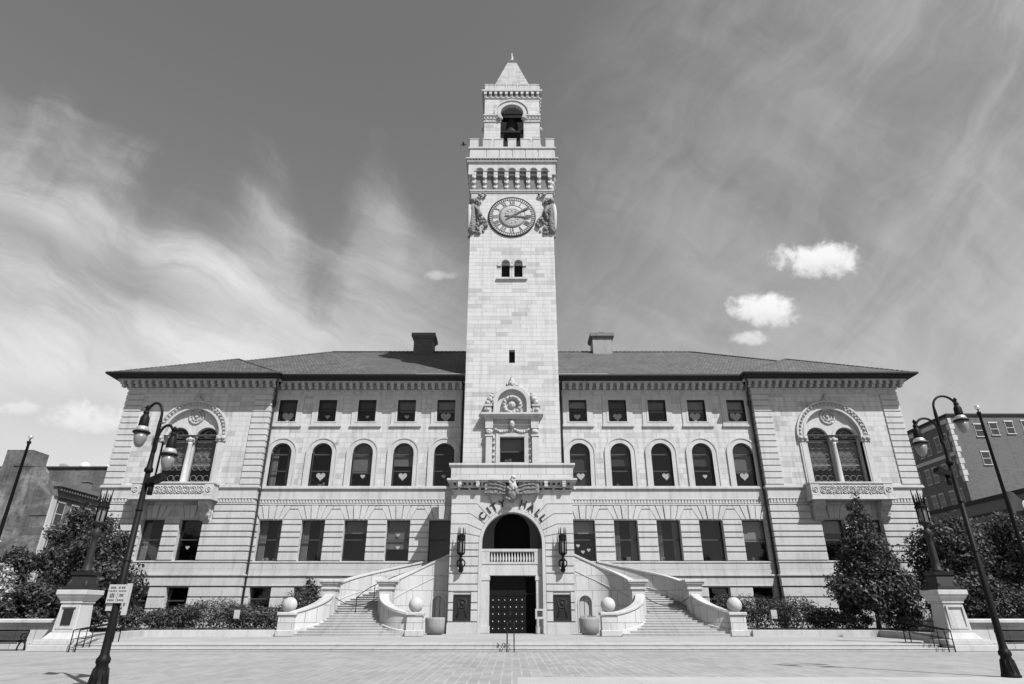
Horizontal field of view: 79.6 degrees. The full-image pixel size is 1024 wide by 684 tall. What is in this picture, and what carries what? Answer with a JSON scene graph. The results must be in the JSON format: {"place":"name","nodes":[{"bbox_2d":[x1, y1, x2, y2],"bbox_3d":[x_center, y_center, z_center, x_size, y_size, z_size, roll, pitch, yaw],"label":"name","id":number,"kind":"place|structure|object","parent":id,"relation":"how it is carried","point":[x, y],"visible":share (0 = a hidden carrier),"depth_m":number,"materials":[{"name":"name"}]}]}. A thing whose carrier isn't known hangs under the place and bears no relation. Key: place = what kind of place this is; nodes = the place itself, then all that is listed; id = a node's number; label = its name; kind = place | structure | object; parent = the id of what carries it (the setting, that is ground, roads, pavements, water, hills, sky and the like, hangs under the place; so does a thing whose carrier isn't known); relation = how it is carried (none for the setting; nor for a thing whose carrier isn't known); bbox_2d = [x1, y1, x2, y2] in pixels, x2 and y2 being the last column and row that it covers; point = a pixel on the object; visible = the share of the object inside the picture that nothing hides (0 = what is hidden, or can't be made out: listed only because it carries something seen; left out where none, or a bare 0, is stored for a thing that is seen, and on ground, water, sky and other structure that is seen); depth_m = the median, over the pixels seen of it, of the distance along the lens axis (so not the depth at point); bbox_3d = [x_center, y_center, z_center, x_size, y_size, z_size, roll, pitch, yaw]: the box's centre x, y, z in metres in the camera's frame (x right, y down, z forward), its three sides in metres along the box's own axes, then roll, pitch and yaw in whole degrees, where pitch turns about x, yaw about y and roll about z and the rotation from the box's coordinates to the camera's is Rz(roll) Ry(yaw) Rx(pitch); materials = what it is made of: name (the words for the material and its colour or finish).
{"place":"outdoors","nodes":[
{"label":"outdoors","id":0,"kind":"place"},
{"bbox_2d":[0,649,1023,683],"bbox_3d":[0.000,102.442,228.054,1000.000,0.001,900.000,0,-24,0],"label":"ground","id":1,"kind":"structure","parent":0,"point":[20,666],"depth_m":21.33,"materials":[{"name":"concrete"}]},
{"bbox_2d":[0,630,29,650],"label":"park bench","id":2,"kind":"object","parent":1,"relation":"on","point":[20,637],"visible":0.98,"depth_m":30.80,"materials":[{"name":"black paint"}]},
{"bbox_2d":[0,435,33,537],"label":"flagpole","id":3,"kind":"object","parent":1,"relation":"on","point":[5,515],"visible":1,"depth_m":37.53,"materials":[{"name":"metal"}]},
{"bbox_2d":[0,619,55,648],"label":"wall","id":4,"kind":"structure","parent":1,"relation":"on","point":[39,629],"depth_m":31.85,"materials":[{"name":"stone"}]},
{"bbox_2d":[87,402,177,683],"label":"street lamp","id":5,"kind":"object","parent":1,"relation":"on","point":[101,669],"visible":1,"depth_m":16.79,"materials":[{"name":"black metal"}]},
{"bbox_2d":[105,583,132,614],"bbox_3d":[-10.065,6.578,15.720,0.570,0.750,0.124,0,-24,0],"label":"parking sign","id":6,"kind":"object","parent":5,"relation":"attached to","point":[119,594],"visible":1,"depth_m":15.70,"materials":[{"name":"white metal"}]},
{"bbox_2d":[93,629,276,639],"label":"bed kerb","id":7,"kind":"structure","parent":1,"relation":"on","point":[195,633],"depth_m":40.17,"materials":[{"name":"stone"}]},
{"bbox_2d":[69,642,954,651],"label":"terrace steps","id":8,"kind":"structure","parent":1,"relation":"on","point":[519,647],"depth_m":30.35,"materials":[{"name":"stone"}]},
{"bbox_2d":[25,488,113,651],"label":"lantern column","id":9,"kind":"structure","parent":8,"relation":"on","point":[80,594],"depth_m":31.10,"materials":[{"name":"stone"}]},
{"bbox_2d":[68,622,122,651],"bbox_3d":[-21.075,14.934,31.230,0.350,1.278,4.097,2,-24,-5],"label":"stair handrail","id":10,"kind":"object","parent":8,"relation":"on","point":[90,627],"visible":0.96,"depth_m":30.52,"materials":[{"name":"black metal"}]},
{"bbox_2d":[901,622,955,651],"bbox_3d":[21.075,14.934,31.230,0.350,1.278,4.097,-2,-24,5],"label":"stair handrail","id":11,"kind":"object","parent":8,"relation":"on","point":[928,626],"visible":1,"depth_m":30.61,"materials":[{"name":"black metal"}]},
{"bbox_2d":[910,488,997,651],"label":"lantern column","id":12,"kind":"structure","parent":8,"relation":"on","point":[943,594],"depth_m":31.10,"materials":[{"name":"stone"}]},
{"bbox_2d":[100,633,923,642],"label":"terrace","id":13,"kind":"structure","parent":1,"relation":"on","point":[519,637],"depth_m":36.04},
{"bbox_2d":[274,554,450,636],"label":"curved staircase","id":14,"kind":"structure","parent":13,"relation":"on","point":[404,600],"depth_m":44.17,"materials":[{"name":"stone"}]},
{"bbox_2d":[425,617,444,634],"bbox_3d":[-5.550,20.421,44.220,1.440,1.160,1.440,0,-24,0],"label":"stone planter","id":15,"kind":"object","parent":13,"relation":"on","point":[434,625],"visible":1,"depth_m":43.71,"materials":[{"name":"stone"}]},
{"bbox_2d":[81,56,936,633],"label":"city hall","id":16,"kind":"structure","parent":13,"relation":"on","point":[245,502],"depth_m":54.21,"materials":[{"name":"stone"}]},
{"bbox_2d":[128,587,148,611],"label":"window","id":17,"kind":"structure","parent":16,"relation":"in","point":[143,599],"depth_m":50.83,"materials":[{"name":"black glass"}]},
{"bbox_2d":[136,520,164,560],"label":"window","id":18,"kind":"structure","parent":16,"relation":"in","point":[151,536],"depth_m":52.26,"materials":[{"name":"grey glass"}]},
{"bbox_2d":[165,587,188,612],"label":"window","id":19,"kind":"structure","parent":16,"relation":"in","point":[176,595],"depth_m":50.95,"materials":[{"name":"black glass"}]},
{"bbox_2d":[150,394,227,481],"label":"window","id":20,"kind":"structure","parent":16,"relation":"in","point":[202,428],"depth_m":55.00,"materials":[{"name":"stone"}]},
{"bbox_2d":[175,520,202,560],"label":"window","id":21,"kind":"structure","parent":16,"relation":"in","point":[190,532],"depth_m":52.72,"materials":[{"name":"black glass"}]},
{"bbox_2d":[250,587,270,612],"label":"window","id":22,"kind":"structure","parent":16,"relation":"in","point":[261,595],"depth_m":51.54,"materials":[{"name":"black glass"}]},
{"bbox_2d":[255,521,281,560],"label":"window","id":23,"kind":"structure","parent":16,"relation":"in","point":[270,531],"depth_m":52.70,"materials":[{"name":"grey glass"}]},
{"bbox_2d":[262,437,297,485],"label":"window","id":24,"kind":"structure","parent":16,"relation":"in","point":[284,457],"depth_m":54.85,"materials":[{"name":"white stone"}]},
{"bbox_2d":[272,396,304,426],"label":"window","id":25,"kind":"structure","parent":16,"relation":"in","point":[296,406],"depth_m":56.48,"materials":[{"name":"white stone"}]},
{"bbox_2d":[298,521,324,560],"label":"window","id":26,"kind":"structure","parent":16,"relation":"in","point":[312,531],"depth_m":52.74,"materials":[{"name":"grey glass"}]},
{"bbox_2d":[301,437,337,485],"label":"window","id":27,"kind":"structure","parent":16,"relation":"in","point":[325,456],"depth_m":54.97,"materials":[{"name":"white glass"}]},
{"bbox_2d":[309,396,343,426],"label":"window","id":28,"kind":"structure","parent":16,"relation":"in","point":[334,408],"depth_m":56.52,"materials":[{"name":"white glass"}]},
{"bbox_2d":[341,521,367,560],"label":"window","id":29,"kind":"structure","parent":16,"relation":"in","point":[354,542],"depth_m":52.85,"materials":[{"name":"black glass"}]},
{"bbox_2d":[343,437,378,485],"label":"window","id":30,"kind":"structure","parent":16,"relation":"in","point":[365,457],"depth_m":54.78,"materials":[{"name":"white glass"}]},
{"bbox_2d":[350,396,382,426],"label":"window","id":31,"kind":"structure","parent":16,"relation":"in","point":[373,409],"depth_m":56.52,"materials":[{"name":"white glass"}]},
{"bbox_2d":[385,521,409,560],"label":"window","id":32,"kind":"structure","parent":16,"relation":"in","point":[402,528],"depth_m":52.58,"materials":[{"name":"grey glass"}]},
{"bbox_2d":[385,437,419,485],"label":"window","id":33,"kind":"structure","parent":16,"relation":"in","point":[406,457],"depth_m":54.89,"materials":[{"name":"white glass"}]},
{"bbox_2d":[390,396,421,426],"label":"window","id":34,"kind":"structure","parent":16,"relation":"in","point":[413,409],"depth_m":56.54,"materials":[{"name":"clear glass"}]},
{"bbox_2d":[428,521,450,560],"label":"window","id":35,"kind":"structure","parent":16,"relation":"in","point":[440,531],"depth_m":53.29,"materials":[{"name":"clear glass"}]},
{"bbox_2d":[426,437,459,485],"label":"window","id":36,"kind":"structure","parent":16,"relation":"in","point":[445,454],"depth_m":55.10,"materials":[{"name":"clear glass"}]},
{"bbox_2d":[430,396,461,426],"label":"window","id":37,"kind":"structure","parent":16,"relation":"in","point":[452,407],"depth_m":56.48,"materials":[{"name":"clear glass"}]},
{"bbox_2d":[456,527,465,572],"bbox_3d":[-3.930,16.095,47.598,0.700,3.337,0.971,0,-24,0],"label":"wall lantern","id":38,"kind":"object","parent":16,"relation":"attached to","point":[461,540],"depth_m":47.38,"materials":[{"name":"black paint"}]},
{"bbox_2d":[453,594,470,620],"bbox_3d":[-3.780,20.019,46.293,1.320,1.850,0.130,0,-24,0],"label":"bronze plaque","id":39,"kind":"object","parent":16,"relation":"attached to","point":[461,607],"visible":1,"depth_m":46.28,"materials":[{"name":"grey metal"}]},
{"bbox_2d":[500,118,523,140],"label":"bell","id":40,"kind":"object","parent":16,"relation":"hanging from","point":[511,131],"visible":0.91,"depth_m":70.33,"materials":[{"name":"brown metal"}]},
{"bbox_2d":[500,438,523,461],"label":"window","id":41,"kind":"structure","parent":16,"relation":"in","point":[511,449],"depth_m":53.49,"materials":[{"name":"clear glass"}]},
{"bbox_2d":[553,594,570,620],"bbox_3d":[3.780,20.019,46.293,1.320,1.850,0.130,0,-24,0],"label":"bronze plaque","id":42,"kind":"object","parent":16,"relation":"attached to","point":[562,607],"visible":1,"depth_m":46.28,"materials":[{"name":"grey metal"}]},
{"bbox_2d":[558,527,567,572],"bbox_3d":[3.930,16.095,47.598,0.700,3.337,0.971,0,-24,0],"label":"wall lantern","id":43,"kind":"object","parent":16,"relation":"attached to","point":[562,540],"depth_m":47.38,"materials":[{"name":"black paint"}]},
{"bbox_2d":[562,396,593,426],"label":"window","id":44,"kind":"structure","parent":16,"relation":"in","point":[570,408],"depth_m":56.54,"materials":[{"name":"clear glass"}]},
{"bbox_2d":[564,437,597,485],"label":"window","id":45,"kind":"structure","parent":16,"relation":"in","point":[578,454],"depth_m":54.69,"materials":[{"name":"clear glass"}]},
{"bbox_2d":[573,521,595,560],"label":"window","id":46,"kind":"structure","parent":16,"relation":"in","point":[583,531],"depth_m":52.86,"materials":[{"name":"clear glass"}]},
{"bbox_2d":[602,396,633,426],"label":"window","id":47,"kind":"structure","parent":16,"relation":"in","point":[609,408],"depth_m":56.52,"materials":[{"name":"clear glass"}]},
{"bbox_2d":[604,437,638,485],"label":"window","id":48,"kind":"structure","parent":16,"relation":"in","point":[618,465],"depth_m":54.90,"materials":[{"name":"white glass"}]},
{"bbox_2d":[614,521,638,560],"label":"window","id":49,"kind":"structure","parent":16,"relation":"in","point":[626,540],"depth_m":52.65,"materials":[{"name":"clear glass"}]},
{"bbox_2d":[641,396,673,426],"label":"window","id":50,"kind":"structure","parent":16,"relation":"in","point":[653,412],"depth_m":56.54,"materials":[{"name":"clear glass"}]},
{"bbox_2d":[645,437,680,485],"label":"window","id":51,"kind":"structure","parent":16,"relation":"in","point":[658,457],"depth_m":55.02,"materials":[{"name":"clear glass"}]},
{"bbox_2d":[656,521,682,560],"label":"window","id":52,"kind":"structure","parent":16,"relation":"in","point":[669,542],"depth_m":52.70,"materials":[{"name":"grey glass"}]},
{"bbox_2d":[680,396,714,426],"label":"window","id":53,"kind":"structure","parent":16,"relation":"in","point":[687,407],"depth_m":56.45,"materials":[{"name":"white glass"}]},
{"bbox_2d":[686,437,722,485],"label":"window","id":54,"kind":"structure","parent":16,"relation":"in","point":[700,463],"depth_m":54.89,"materials":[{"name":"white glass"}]},
{"bbox_2d":[699,521,725,560],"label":"window","id":55,"kind":"structure","parent":16,"relation":"in","point":[710,531],"depth_m":53.23,"materials":[{"name":"black glass"}]},
{"bbox_2d":[708,587,728,605],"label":"window","id":56,"kind":"structure","parent":16,"relation":"in","point":[713,591],"depth_m":51.63,"materials":[{"name":"black glass"}]},
{"bbox_2d":[719,396,751,426],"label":"window","id":57,"kind":"structure","parent":16,"relation":"in","point":[728,407],"depth_m":56.48,"materials":[{"name":"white glass"}]},
{"bbox_2d":[726,437,761,485],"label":"window","id":58,"kind":"structure","parent":16,"relation":"in","point":[739,457],"depth_m":54.82,"materials":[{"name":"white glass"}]},
{"bbox_2d":[742,521,768,560],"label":"window","id":59,"kind":"structure","parent":16,"relation":"in","point":[753,531],"depth_m":52.74,"materials":[{"name":"grey glass"}]},
{"bbox_2d":[753,587,773,608],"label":"window","id":60,"kind":"structure","parent":16,"relation":"in","point":[766,592],"depth_m":51.63,"materials":[{"name":"black glass"}]},
{"bbox_2d":[821,520,844,560],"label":"window","id":61,"kind":"structure","parent":16,"relation":"in","point":[832,529],"depth_m":52.29,"materials":[{"name":"black glass"}]},
{"bbox_2d":[796,394,878,481],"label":"window","id":62,"kind":"structure","parent":16,"relation":"in","point":[830,434],"depth_m":54.92,"materials":[{"name":"stone"}]},
{"bbox_2d":[579,615,598,634],"bbox_3d":[5.550,20.348,44.252,1.440,1.320,1.440,0,-24,0],"label":"stone planter","id":63,"kind":"object","parent":13,"relation":"on","point":[588,624],"visible":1,"depth_m":43.73,"materials":[{"name":"stone"}]},
{"bbox_2d":[573,554,749,636],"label":"curved staircase","id":64,"kind":"structure","parent":13,"relation":"on","point":[619,600],"depth_m":44.17,"materials":[{"name":"stone"}]},
{"bbox_2d":[517,677,1023,683],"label":"pavement band","id":65,"kind":"object","parent":1,"relation":"on","point":[762,680],"visible":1,"depth_m":16.87,"materials":[{"name":"concrete"}]},
{"bbox_2d":[912,395,1021,677],"bbox_3d":[14.400,5.746,19.434,2.132,8.570,0.495,1,-24,-2],"label":"street lamp","id":66,"kind":"object","parent":65,"relation":"on","point":[1009,668],"visible":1,"depth_m":19.57,"materials":[{"name":"black metal"}]},
{"bbox_2d":[747,629,930,639],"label":"bed kerb","id":67,"kind":"structure","parent":1,"relation":"on","point":[828,633],"depth_m":40.16,"materials":[{"name":"stone"}]},
{"bbox_2d":[785,628,934,632],"bbox_3d":[37.950,19.340,40.380,44.100,0.600,17.100,0,-24,0],"label":"planting bed","id":68,"kind":"object","parent":1,"relation":"on","point":[913,630],"visible":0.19,"depth_m":42.17,"materials":[{"name":"soil"}]},
{"bbox_2d":[708,591,749,609],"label":"clipped shrub","id":69,"kind":"object","parent":68,"relation":"on","point":[724,603],"visible":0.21,"depth_m":45.78,"materials":[{"name":"grey plant"}]},
{"bbox_2d":[738,590,789,627],"bbox_3d":[17.869,19.756,45.183,3.814,2.793,3.796,20,-31,-38],"label":"clipped shrub","id":70,"kind":"object","parent":68,"relation":"on","point":[762,610],"visible":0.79,"depth_m":44.47,"materials":[{"name":"grey plant"}]},
{"bbox_2d":[763,592,821,627],"bbox_3d":[20.382,19.662,44.841,4.550,2.709,4.016,0,-24,0],"label":"clipped shrub","id":71,"kind":"object","parent":68,"relation":"on","point":[792,609],"visible":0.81,"depth_m":44.30,"materials":[{"name":"grey plant"}]},
{"bbox_2d":[805,605,843,628],"bbox_3d":[22.701,19.949,44.375,3.260,1.839,2.715,0,-24,0],"label":"clipped shrub","id":72,"kind":"object","parent":68,"relation":"on","point":[827,613],"visible":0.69,"depth_m":43.90,"materials":[{"name":"grey plant"}]},
{"bbox_2d":[747,627,915,630],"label":"ground cover","id":73,"kind":"object","parent":68,"relation":"on","point":[812,628],"visible":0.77,"depth_m":41.53,"materials":[{"name":"grey plant"}]},
{"bbox_2d":[755,615,934,631],"bbox_3d":[20.175,17.107,37.251,7.788,0.960,8.006,0,-24,0],"label":"wire fence","id":74,"kind":"object","parent":68,"relation":"on","point":[816,620],"visible":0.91,"depth_m":40.49,"materials":[{"name":"grey metal"}]},
{"bbox_2d":[834,608,875,628],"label":"clipped shrub","id":75,"kind":"object","parent":68,"relation":"on","point":[853,616],"visible":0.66,"depth_m":42.97,"materials":[{"name":"grey plant"}]},
{"bbox_2d":[820,491,928,628],"bbox_3d":[25.065,15.422,43.971,6.959,9.492,6.249,0,-24,0],"label":"broadleaf tree","id":76,"kind":"object","parent":68,"relation":"on","point":[873,578],"visible":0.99,"depth_m":42.53,"materials":[{"name":"grey plant"}]},
{"bbox_2d":[879,605,927,629],"bbox_3d":[27.236,19.263,42.988,3.254,1.951,2.935,0,-24,0],"label":"clipped shrub","id":77,"kind":"object","parent":68,"relation":"on","point":[919,616],"visible":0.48,"depth_m":42.44,"materials":[{"name":"grey plant"}]},
{"bbox_2d":[896,507,1013,609],"bbox_3d":[30.743,15.823,43.142,6.270,8.087,8.601,0,-24,0],"label":"broadleaf tree","id":78,"kind":"object","parent":68,"relation":"on","point":[953,548],"visible":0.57,"depth_m":42.56,"materials":[{"name":"grey plant"}]},
{"bbox_2d":[923,569,1023,618],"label":"shrub","id":79,"kind":"object","parent":68,"relation":"on","point":[1006,602],"visible":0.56,"depth_m":37.78,"materials":[{"name":"grey plant"}]},
{"bbox_2d":[977,508,1023,618],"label":"broadleaf tree","id":80,"kind":"object","parent":68,"relation":"on","point":[1003,530],"visible":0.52,"depth_m":44.16,"materials":[{"name":"grey plant"}]},
{"bbox_2d":[928,488,1023,618],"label":"brick shop","id":81,"kind":"structure","parent":1,"relation":"on","point":[980,507],"depth_m":63.99,"materials":[{"name":"brick"}]},
{"bbox_2d":[968,619,1023,648],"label":"wall","id":82,"kind":"structure","parent":1,"relation":"on","point":[983,629],"depth_m":31.85,"materials":[{"name":"stone"}]},
{"bbox_2d":[974,405,1023,560],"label":"flagpole","id":83,"kind":"object","parent":1,"relation":"on","point":[1010,512],"visible":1,"depth_m":35.56,"materials":[{"name":"metal"}]},
{"bbox_2d":[1006,491,1023,516],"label":"flag","id":84,"kind":"object","parent":83,"relation":"hanging from","point":[1017,503],"visible":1,"depth_m":35.23,"materials":[{"name":"black fabric"}]},
{"bbox_2d":[994,630,1023,647],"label":"park bench","id":85,"kind":"object","parent":1,"relation":"on","point":[1013,636],"visible":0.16,"depth_m":30.84,"materials":[{"name":"black paint"}]},
{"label":"planting bed","id":86,"kind":"structure","parent":1,"relation":"on","visible":0},
{"bbox_2d":[0,562,20,605],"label":"blossom shrub","id":87,"kind":"object","parent":86,"relation":"on","point":[7,582],"visible":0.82,"depth_m":39.02,"materials":[{"name":"white plant"}]},
{"bbox_2d":[0,542,40,586],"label":"broadleaf tree","id":88,"kind":"object","parent":86,"relation":"on","point":[16,558],"visible":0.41,"depth_m":44.67,"materials":[{"name":"grey plant"}]},
{"bbox_2d":[0,578,60,618],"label":"shrub","id":89,"kind":"object","parent":86,"relation":"on","point":[29,600],"visible":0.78,"depth_m":37.31,"materials":[{"name":"grey plant"}]},
{"bbox_2d":[24,499,120,618],"bbox_3d":[-30.952,15.547,43.325,5.099,8.742,5.008,7,-25,-14],"label":"broadleaf tree","id":90,"kind":"object","parent":86,"relation":"on","point":[66,534],"visible":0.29,"depth_m":43.45,"materials":[{"name":"grey plant"}]},
{"bbox_2d":[38,525,149,629],"bbox_3d":[-27.596,15.614,40.754,6.505,6.709,5.870,-5,-24,11],"label":"broadleaf tree","id":91,"kind":"object","parent":86,"relation":"on","point":[107,560],"visible":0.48,"depth_m":40.38,"materials":[{"name":"grey plant"}]},
{"bbox_2d":[117,604,146,627],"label":"clipped shrub","id":92,"kind":"object","parent":86,"relation":"on","point":[129,618],"visible":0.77,"depth_m":44.87,"materials":[{"name":"grey plant"}]},
{"bbox_2d":[141,602,175,627],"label":"clipped shrub","id":93,"kind":"object","parent":86,"relation":"on","point":[148,618],"visible":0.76,"depth_m":44.70,"materials":[{"name":"grey plant"}]},
{"bbox_2d":[159,603,203,627],"bbox_3d":[-24.122,20.189,45.126,3.084,1.956,2.760,0,-24,0],"label":"clipped shrub","id":94,"kind":"object","parent":86,"relation":"on","point":[178,617],"visible":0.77,"depth_m":44.56,"materials":[{"name":"grey plant"}]},
{"bbox_2d":[89,627,276,630],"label":"ground cover","id":95,"kind":"object","parent":86,"relation":"on","point":[175,628],"visible":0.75,"depth_m":41.38,"materials":[{"name":"grey plant"}]},
{"bbox_2d":[181,596,246,627],"bbox_3d":[-21.647,19.746,44.713,4.827,2.506,4.404,0,-24,0],"label":"clipped shrub","id":96,"kind":"object","parent":86,"relation":"on","point":[199,608],"visible":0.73,"depth_m":44.18,"materials":[{"name":"grey plant"}]},
{"bbox_2d":[218,601,268,628],"bbox_3d":[-19.248,19.873,44.523,3.932,2.053,3.387,0,-24,0],"label":"clipped shrub","id":97,"kind":"object","parent":86,"relation":"on","point":[246,614],"visible":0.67,"depth_m":43.97,"materials":[{"name":"grey plant"}]},
{"bbox_2d":[249,604,284,627],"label":"clipped shrub","id":98,"kind":"object","parent":86,"relation":"on","point":[272,618],"visible":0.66,"depth_m":43.76,"materials":[{"name":"grey plant"}]},
{"bbox_2d":[277,584,319,609],"bbox_3d":[-15.514,19.614,45.555,3.537,3.388,3.176,0,-24,0],"label":"clipped shrub","id":99,"kind":"object","parent":86,"relation":"on","point":[300,599],"visible":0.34,"depth_m":45.35,"materials":[{"name":"grey plant"}]},
{"bbox_2d":[301,577,321,600],"bbox_3d":[-15.296,19.559,46.155,1.656,3.664,1.324,0,-24,0],"label":"leafy sapling","id":100,"kind":"object","parent":86,"relation":"on","point":[309,583],"visible":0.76,"depth_m":46.52,"materials":[{"name":"grey plant"}]},
{"bbox_2d":[0,0,1023,465],"label":"sky","id":101,"kind":"structure","parent":0,"point":[182,181],"materials":[{"name":"grey"}]},
{"label":"side street","id":102,"kind":"structure","parent":0,"visible":0},
{"bbox_2d":[2,450,48,466],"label":"brick block","id":103,"kind":"structure","parent":102,"relation":"on","point":[12,457],"depth_m":80.45,"materials":[{"name":"brick"}]},
{"bbox_2d":[0,463,99,612],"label":"brick house","id":104,"kind":"structure","parent":102,"relation":"on","point":[40,501],"depth_m":73.88,"materials":[{"name":"brick"}]},
{"bbox_2d":[51,501,66,526],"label":"window","id":105,"kind":"structure","parent":104,"relation":"in","point":[61,505],"depth_m":74.81,"materials":[{"name":"glass"}]},
{"bbox_2d":[0,462,109,492],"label":"brick block","id":106,"kind":"structure","parent":102,"relation":"on","point":[75,475],"depth_m":95.81,"materials":[{"name":"grey brick"}]},
{"bbox_2d":[907,413,1023,510],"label":"brick building","id":107,"kind":"structure","parent":102,"relation":"on","point":[973,466],"depth_m":86.94,"materials":[{"name":"brick"}]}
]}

